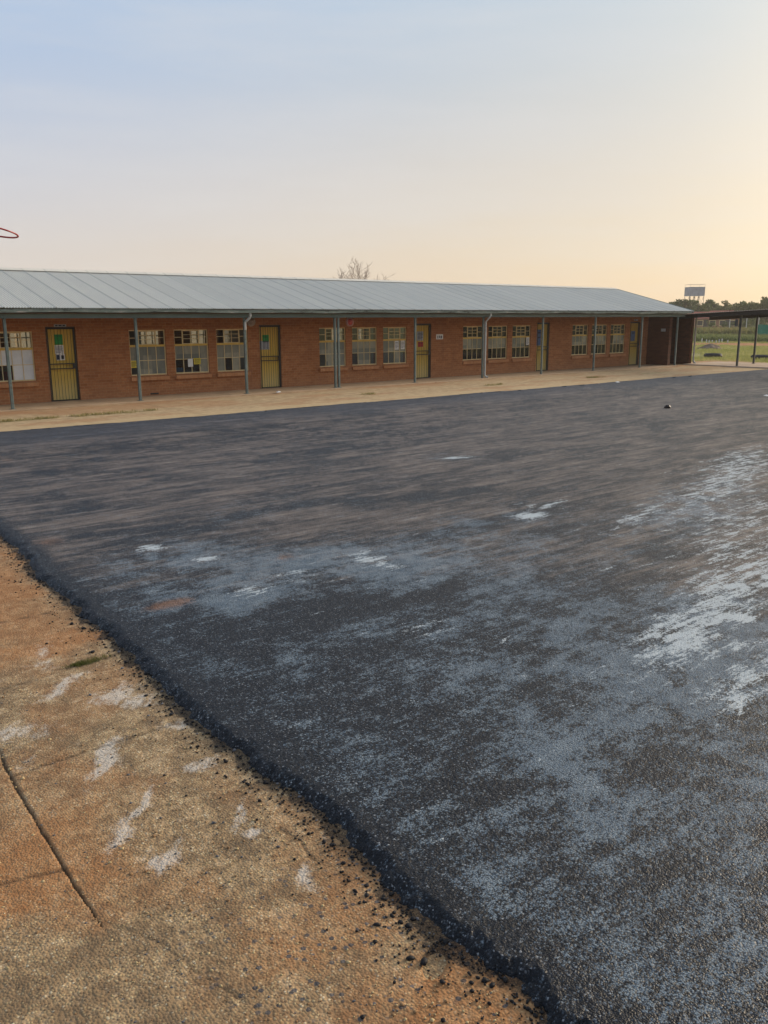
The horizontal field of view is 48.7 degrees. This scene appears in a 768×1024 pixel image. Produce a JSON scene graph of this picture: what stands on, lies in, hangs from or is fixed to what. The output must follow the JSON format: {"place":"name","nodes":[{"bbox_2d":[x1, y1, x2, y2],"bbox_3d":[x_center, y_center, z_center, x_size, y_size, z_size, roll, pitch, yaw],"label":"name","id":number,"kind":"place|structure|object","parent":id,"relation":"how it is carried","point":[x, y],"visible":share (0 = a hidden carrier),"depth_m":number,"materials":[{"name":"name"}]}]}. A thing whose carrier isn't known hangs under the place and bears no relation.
{"place":"outdoors","nodes":[
{"label":"outdoors","id":0,"kind":"place"},
{"bbox_2d":[60,653,111,668],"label":"crack grass","id":1,"kind":"structure","parent":0,"point":[87,661],"depth_m":6.19,"materials":[{"name":"green plant"}]},
{"bbox_2d":[0,536,547,1023],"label":"concrete pavement","id":2,"kind":"structure","parent":0,"point":[32,630],"depth_m":3.78,"materials":[{"name":"beige concrete"}]},
{"bbox_2d":[0,228,18,238],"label":"netball post","id":3,"kind":"object","parent":2,"relation":"on","point":[17,235],"visible":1,"depth_m":6.54,"materials":[{"name":"metal"}]},
{"bbox_2d":[0,673,519,1023],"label":"loose pebbles","id":4,"kind":"object","parent":2,"relation":"on","point":[285,964],"visible":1,"depth_m":3.63,"materials":[{"name":"brown gravel"}]},
{"bbox_2d":[0,536,551,1023],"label":"asphalt crumbs","id":5,"kind":"object","parent":2,"relation":"on","point":[424,960],"visible":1,"depth_m":3.87,"materials":[{"name":"black asphalt"}]},
{"bbox_2d":[0,376,603,421],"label":"apron grass","id":6,"kind":"structure","parent":0,"point":[72,415],"depth_m":21.99,"materials":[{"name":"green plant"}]},
{"bbox_2d":[0,364,673,411],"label":"verandah floor","id":7,"kind":"structure","parent":0,"point":[82,403],"depth_m":28.97,"materials":[{"name":"beige concrete"}]},
{"bbox_2d":[0,267,696,409],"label":"school building","id":8,"kind":"structure","parent":7,"relation":"on","point":[107,318],"depth_m":30.41,"materials":[{"name":"brick"}]},
{"bbox_2d":[0,331,38,387],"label":"window","id":9,"kind":"structure","parent":8,"relation":"in","point":[21,359],"depth_m":24.52,"materials":[{"name":"white glass"}]},
{"bbox_2d":[54,324,65,326],"bbox_3d":[-9.553,-5.497,25.005,0.360,0.070,0.006,-11,17,-38],"label":"sign plate","id":10,"kind":"object","parent":8,"relation":"attached to","point":[59,325],"visible":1,"depth_m":25.00,"materials":[{"name":"grey metal"}]},
{"bbox_2d":[56,354,64,359],"bbox_3d":[-9.639,-4.611,25.262,0.260,0.180,0.006,-11,17,-38],"label":"paper notice","id":11,"kind":"object","parent":8,"relation":"attached to","point":[61,357],"visible":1,"depth_m":25.27,"materials":[{"name":"white paper"}]},
{"bbox_2d":[45,327,79,401],"bbox_3d":[-9.579,-4.376,25.294,0.880,2.250,0.238,-11,17,-38],"label":"door","id":12,"kind":"structure","parent":8,"relation":"in","point":[63,374],"depth_m":25.35,"materials":[{"name":"wood"}]},
{"bbox_2d":[54,334,62,344],"bbox_3d":[-9.651,-5.111,25.139,0.240,0.300,0.006,-11,17,-38],"label":"poster","id":13,"kind":"object","parent":12,"relation":"attached to","point":[58,339],"visible":1,"depth_m":25.14,"materials":[{"name":"green paper"}]},
{"bbox_2d":[54,345,63,353],"bbox_3d":[-9.652,-4.827,25.202,0.260,0.260,0.006,-11,17,-38],"label":"paper notice","id":14,"kind":"object","parent":12,"relation":"attached to","point":[59,349],"visible":1,"depth_m":25.20,"materials":[{"name":"white paper"}]},
{"bbox_2d":[131,361,136,367],"bbox_3d":[-7.873,-4.646,26.694,0.220,0.220,0.006,-11,17,-38],"label":"paper notice","id":15,"kind":"object","parent":8,"relation":"attached to","point":[133,364],"visible":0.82,"depth_m":26.69,"materials":[{"name":"yellow paper"}]},
{"bbox_2d":[128,330,169,380],"bbox_3d":[-7.473,-4.977,26.906,1.280,1.570,0.182,-11,17,-38],"label":"window","id":16,"kind":"structure","parent":8,"relation":"in","point":[152,357],"depth_m":27.02,"materials":[{"name":"white glass"}]},
{"bbox_2d":[188,359,192,366],"bbox_3d":[-6.372,-4.911,27.914,0.180,0.260,0.004,-11,17,-38],"label":"paper notice","id":17,"kind":"object","parent":8,"relation":"attached to","point":[190,362],"visible":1,"depth_m":27.91,"materials":[{"name":"white paper"}]},
{"bbox_2d":[174,329,211,378],"bbox_3d":[-6.303,-5.197,27.852,1.280,1.570,0.182,-11,17,-38],"label":"window","id":18,"kind":"structure","parent":8,"relation":"in","point":[190,350],"depth_m":27.91,"materials":[{"name":"beige glass"}]},
{"bbox_2d":[194,358,200,363],"bbox_3d":[-6.179,-4.990,28.059,0.250,0.200,0.006,-11,17,-38],"label":"paper notice","id":19,"kind":"object","parent":8,"relation":"attached to","point":[197,360],"visible":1,"depth_m":28.06,"materials":[{"name":"yellow paper"}]},
{"bbox_2d":[216,329,250,376],"bbox_3d":[-5.134,-5.417,28.798,1.280,1.570,0.182,-11,17,-38],"label":"window","id":20,"kind":"structure","parent":8,"relation":"in","point":[234,350],"depth_m":28.80,"materials":[{"name":"beige glass"}]},
{"bbox_2d":[247,318,255,326],"bbox_3d":[-4.337,-6.265,27.661,0.330,0.426,0.092,-11,17,-38],"label":"bell","id":21,"kind":"object","parent":8,"relation":"attached to","point":[251,322],"visible":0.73,"depth_m":27.65,"materials":[{"name":"metal"}]},
{"bbox_2d":[261,341,268,349],"bbox_3d":[-4.178,-5.830,29.638,0.400,0.300,0.006,-11,17,-38],"label":"paper notice","id":22,"kind":"object","parent":8,"relation":"attached to","point":[266,345],"visible":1,"depth_m":29.66,"materials":[{"name":"white paper"}]},
{"bbox_2d":[262,335,268,341],"bbox_3d":[-4.134,-6.064,29.622,0.260,0.240,0.006,-11,17,-38],"label":"poster","id":23,"kind":"object","parent":8,"relation":"attached to","point":[266,339],"visible":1,"depth_m":29.63,"materials":[{"name":"green paper"}]},
{"bbox_2d":[259,325,281,387],"bbox_3d":[-4.002,-5.425,29.807,0.880,2.250,0.238,-11,17,-38],"label":"door","id":24,"kind":"structure","parent":8,"relation":"in","point":[270,359],"depth_m":29.87,"materials":[{"name":"wood"}]},
{"bbox_2d":[319,328,347,371],"bbox_3d":[-1.896,-6.026,31.419,1.280,1.570,0.182,-11,17,-38],"label":"window","id":25,"kind":"structure","parent":8,"relation":"in","point":[326,347],"depth_m":31.44,"materials":[{"name":"beige glass"}]},
{"bbox_2d":[346,318,353,326],"bbox_3d":[-1.209,-6.837,30.195,0.330,0.459,0.092,-11,17,-38],"label":"bell","id":26,"kind":"object","parent":8,"relation":"attached to","point":[349,322],"visible":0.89,"depth_m":30.18,"materials":[{"name":"metal"}]},
{"bbox_2d":[352,327,378,369],"bbox_3d":[-0.735,-6.245,32.358,1.280,1.570,0.182,-11,17,-38],"label":"window","id":27,"kind":"structure","parent":8,"relation":"in","point":[363,347],"depth_m":32.43,"materials":[{"name":"beige glass"}]},
{"bbox_2d":[383,327,408,367],"bbox_3d":[0.434,-6.465,33.305,1.280,1.570,0.182,-11,17,-38],"label":"window","id":28,"kind":"structure","parent":8,"relation":"in","point":[388,344],"depth_m":33.34,"materials":[{"name":"beige glass"}]},
{"bbox_2d":[395,341,398,349],"bbox_3d":[0.500,-6.568,33.391,0.200,0.340,0.006,-11,17,-38],"label":"paper notice","id":29,"kind":"object","parent":8,"relation":"attached to","point":[396,345],"visible":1,"depth_m":33.40,"materials":[{"name":"white paper"}]},
{"bbox_2d":[401,340,404,348],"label":"paper notice","id":30,"kind":"object","parent":8,"relation":"attached to","point":[402,344],"visible":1,"depth_m":33.59,"materials":[{"name":"white paper"}]},
{"bbox_2d":[417,331,422,340],"bbox_3d":[1.452,-7.088,34.149,0.340,0.360,0.006,-11,17,-38],"label":"paper notice","id":31,"kind":"object","parent":8,"relation":"attached to","point":[418,335],"visible":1,"depth_m":34.13,"materials":[{"name":"white paper"}]},
{"bbox_2d":[416,324,430,378],"bbox_3d":[1.551,-6.470,34.301,0.880,2.250,0.238,-11,17,-38],"label":"door","id":32,"kind":"structure","parent":8,"relation":"in","point":[423,354],"depth_m":34.39,"materials":[{"name":"wood"}]},
{"bbox_2d":[436,334,442,338],"bbox_3d":[2.277,-7.170,34.703,0.380,0.200,0.006,-11,17,-38],"label":"sign plate","id":33,"kind":"object","parent":8,"relation":"attached to","point":[439,336],"visible":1,"depth_m":34.69,"materials":[{"name":"white paper"}]},
{"bbox_2d":[462,326,481,363],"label":"window","id":34,"kind":"structure","parent":8,"relation":"in","point":[472,335],"depth_m":36.05,"materials":[{"name":"beige glass"}]},
{"bbox_2d":[487,326,508,362],"bbox_3d":[4.957,-7.315,36.965,1.280,1.570,0.182,-11,17,-38],"label":"window","id":35,"kind":"structure","parent":8,"relation":"in","point":[497,335],"depth_m":37.02,"materials":[{"name":"beige glass"}]},
{"bbox_2d":[511,325,531,361],"bbox_3d":[6.142,-7.538,37.923,1.280,1.570,0.182,-11,17,-38],"label":"window","id":36,"kind":"structure","parent":8,"relation":"in","point":[520,350],"depth_m":37.96,"materials":[{"name":"beige glass"}]},
{"bbox_2d":[536,330,540,345],"bbox_3d":[7.074,-7.967,38.739,0.300,0.720,0.006,-11,17,-38],"label":"poster","id":37,"kind":"object","parent":8,"relation":"attached to","point":[539,341],"visible":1,"depth_m":38.76,"materials":[{"name":"blue paper"}]},
{"bbox_2d":[536,322,549,370],"bbox_3d":[7.251,-7.542,38.913,0.880,2.250,0.238,-11,17,-38],"label":"door","id":38,"kind":"structure","parent":8,"relation":"in","point":[539,325],"depth_m":39.00,"materials":[{"name":"metal"}]},
{"bbox_2d":[571,325,588,358],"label":"window","id":39,"kind":"structure","parent":8,"relation":"in","point":[579,332],"depth_m":40.59,"materials":[{"name":"beige glass"}]},
{"bbox_2d":[590,324,607,357],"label":"window","id":40,"kind":"structure","parent":8,"relation":"in","point":[600,347],"depth_m":41.57,"materials":[{"name":"beige glass"}]},
{"bbox_2d":[609,324,625,356],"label":"window","id":41,"kind":"structure","parent":8,"relation":"in","point":[617,330],"depth_m":42.46,"materials":[{"name":"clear glass"}]},
{"bbox_2d":[631,331,634,340],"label":"poster","id":42,"kind":"object","parent":8,"relation":"attached to","point":[633,334],"visible":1,"depth_m":43.31,"materials":[{"name":"blue paper"}]},
{"bbox_2d":[628,322,640,364],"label":"door","id":43,"kind":"structure","parent":8,"relation":"in","point":[634,326],"depth_m":43.45,"materials":[{"name":"metal"}]},
{"bbox_2d":[0,360,765,431],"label":"apron","id":44,"kind":"object","parent":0,"point":[203,407],"visible":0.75,"depth_m":26.34,"materials":[{"name":"concrete"}]},
{"bbox_2d":[0,369,767,1023],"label":"asphalt yard","id":45,"kind":"structure","parent":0,"point":[482,677],"depth_m":6.67,"materials":[{"name":"grey asphalt"}]},
{"bbox_2d":[0,0,767,305],"label":"sky","id":46,"kind":"structure","parent":0,"point":[619,144],"materials":[{"name":"blue"}]},
{"bbox_2d":[423,953,445,979],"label":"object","id":47,"kind":"structure","parent":0,"point":[437,965],"depth_m":3.30,"materials":[{"name":"beige stone"}]},
{"bbox_2d":[684,284,704,304],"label":"water tower","id":48,"kind":"structure","parent":0,"point":[694,291],"depth_m":271.67,"materials":[{"name":"metal"}]},
{"bbox_2d":[693,326,755,334],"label":"weed bank","id":49,"kind":"structure","parent":0,"point":[720,330],"depth_m":128.83,"materials":[{"name":"green plant"}]},
{"bbox_2d":[683,362,767,368],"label":"walkway floor","id":50,"kind":"structure","parent":0,"point":[744,365],"depth_m":43.40,"materials":[{"name":"beige concrete"}]},
{"bbox_2d":[679,309,767,365],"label":"covered walkway","id":51,"kind":"structure","parent":50,"relation":"on","point":[756,314],"depth_m":42.53,"materials":[{"name":"metal"}]},
{"bbox_2d":[691,334,767,362],"bbox_3d":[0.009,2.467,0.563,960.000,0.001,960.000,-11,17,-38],"label":"ground","id":52,"kind":"structure","parent":0,"point":[697,354],"depth_m":59.44,"materials":[{"name":"green plant"}]},
{"bbox_2d":[332,257,395,338],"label":"bare tree","id":53,"kind":"object","parent":52,"relation":"on","point":[359,277],"visible":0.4,"depth_m":48.31,"materials":[{"name":"brown plant"}]},
{"bbox_2d":[669,299,696,309],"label":"broadleaf tree","id":54,"kind":"object","parent":52,"relation":"on","point":[681,302],"visible":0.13,"depth_m":178.04,"materials":[{"name":"green plant"}]},
{"bbox_2d":[684,300,712,311],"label":"broadleaf tree","id":55,"kind":"object","parent":52,"relation":"on","point":[704,308],"visible":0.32,"depth_m":181.26,"materials":[{"name":"green plant"}]},
{"bbox_2d":[688,312,717,326],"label":"brick house","id":56,"kind":"structure","parent":52,"relation":"on","point":[701,321],"depth_m":166.68,"materials":[{"name":"brown brick"}]},
{"bbox_2d":[697,320,702,325],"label":"window","id":57,"kind":"structure","parent":56,"relation":"in","point":[699,322],"depth_m":166.90,"materials":[{"name":"grey glass"}]},
{"bbox_2d":[703,320,707,326],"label":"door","id":58,"kind":"structure","parent":56,"relation":"in","point":[705,323],"depth_m":166.57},
{"bbox_2d":[697,344,720,349],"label":"earth mound","id":59,"kind":"object","parent":52,"relation":"on","point":[707,346],"visible":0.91,"depth_m":68.63,"materials":[{"name":"grey soil"}]},
{"bbox_2d":[699,299,719,309],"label":"broadleaf tree","id":60,"kind":"object","parent":52,"relation":"on","point":[712,302],"visible":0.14,"depth_m":185.52,"materials":[{"name":"green plant"}]},
{"bbox_2d":[706,320,717,327],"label":"bush","id":61,"kind":"object","parent":52,"relation":"on","point":[711,324],"visible":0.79,"depth_m":150.51,"materials":[{"name":"green plant"}]},
{"bbox_2d":[704,353,721,357],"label":"tyre","id":62,"kind":"object","parent":52,"relation":"on","point":[710,355],"visible":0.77,"depth_m":53.69,"materials":[{"name":"black rubber"}]},
{"bbox_2d":[702,310,738,326],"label":"brick house","id":63,"kind":"structure","parent":52,"relation":"on","point":[724,320],"depth_m":165.50,"materials":[{"name":"brown brick"}]},
{"bbox_2d":[720,321,727,327],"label":"bush","id":64,"kind":"object","parent":52,"relation":"on","point":[725,324],"visible":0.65,"depth_m":149.92,"materials":[{"name":"green plant"}]},
{"bbox_2d":[711,300,740,321],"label":"broadleaf tree","id":65,"kind":"object","parent":52,"relation":"on","point":[726,307],"visible":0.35,"depth_m":178.17,"materials":[{"name":"green plant"}]},
{"bbox_2d":[735,301,759,324],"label":"broadleaf tree","id":66,"kind":"object","parent":52,"relation":"on","point":[746,306],"visible":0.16,"depth_m":175.14,"materials":[{"name":"green plant"}]},
{"bbox_2d":[742,319,752,327],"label":"bush","id":67,"kind":"object","parent":52,"relation":"on","point":[744,324],"visible":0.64,"depth_m":143.85,"materials":[{"name":"green plant"}]},
{"bbox_2d":[745,319,755,326],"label":"bush","id":68,"kind":"object","parent":52,"relation":"on","point":[753,320],"visible":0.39,"depth_m":152.68,"materials":[{"name":"green plant"}]},
{"bbox_2d":[750,318,767,324],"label":"bush","id":69,"kind":"object","parent":52,"relation":"on","point":[762,322],"visible":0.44,"depth_m":156.43,"materials":[{"name":"green plant"}]},
{"bbox_2d":[751,355,767,358],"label":"tyre","id":70,"kind":"object","parent":52,"relation":"on","point":[761,356],"visible":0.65,"depth_m":51.91,"materials":[{"name":"black rubber"}]},
{"bbox_2d":[752,296,767,322],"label":"broadleaf tree","id":71,"kind":"object","parent":52,"relation":"on","point":[763,304],"visible":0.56,"depth_m":168.94,"materials":[{"name":"green plant"}]},
{"bbox_2d":[757,324,767,334],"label":"screen fence","id":72,"kind":"object","parent":52,"relation":"on","point":[762,329],"visible":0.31,"depth_m":100.30,"materials":[{"name":"fabric"}]},
{"bbox_2d":[692,343,767,345],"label":"red soil","id":73,"kind":"structure","parent":0,"point":[745,344],"depth_m":83.41,"materials":[{"name":"brown soil"}]},
{"bbox_2d":[693,333,767,341],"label":"tall grass","id":74,"kind":"structure","parent":0,"point":[746,337],"depth_m":90.14,"materials":[{"name":"green plant"}]}
]}

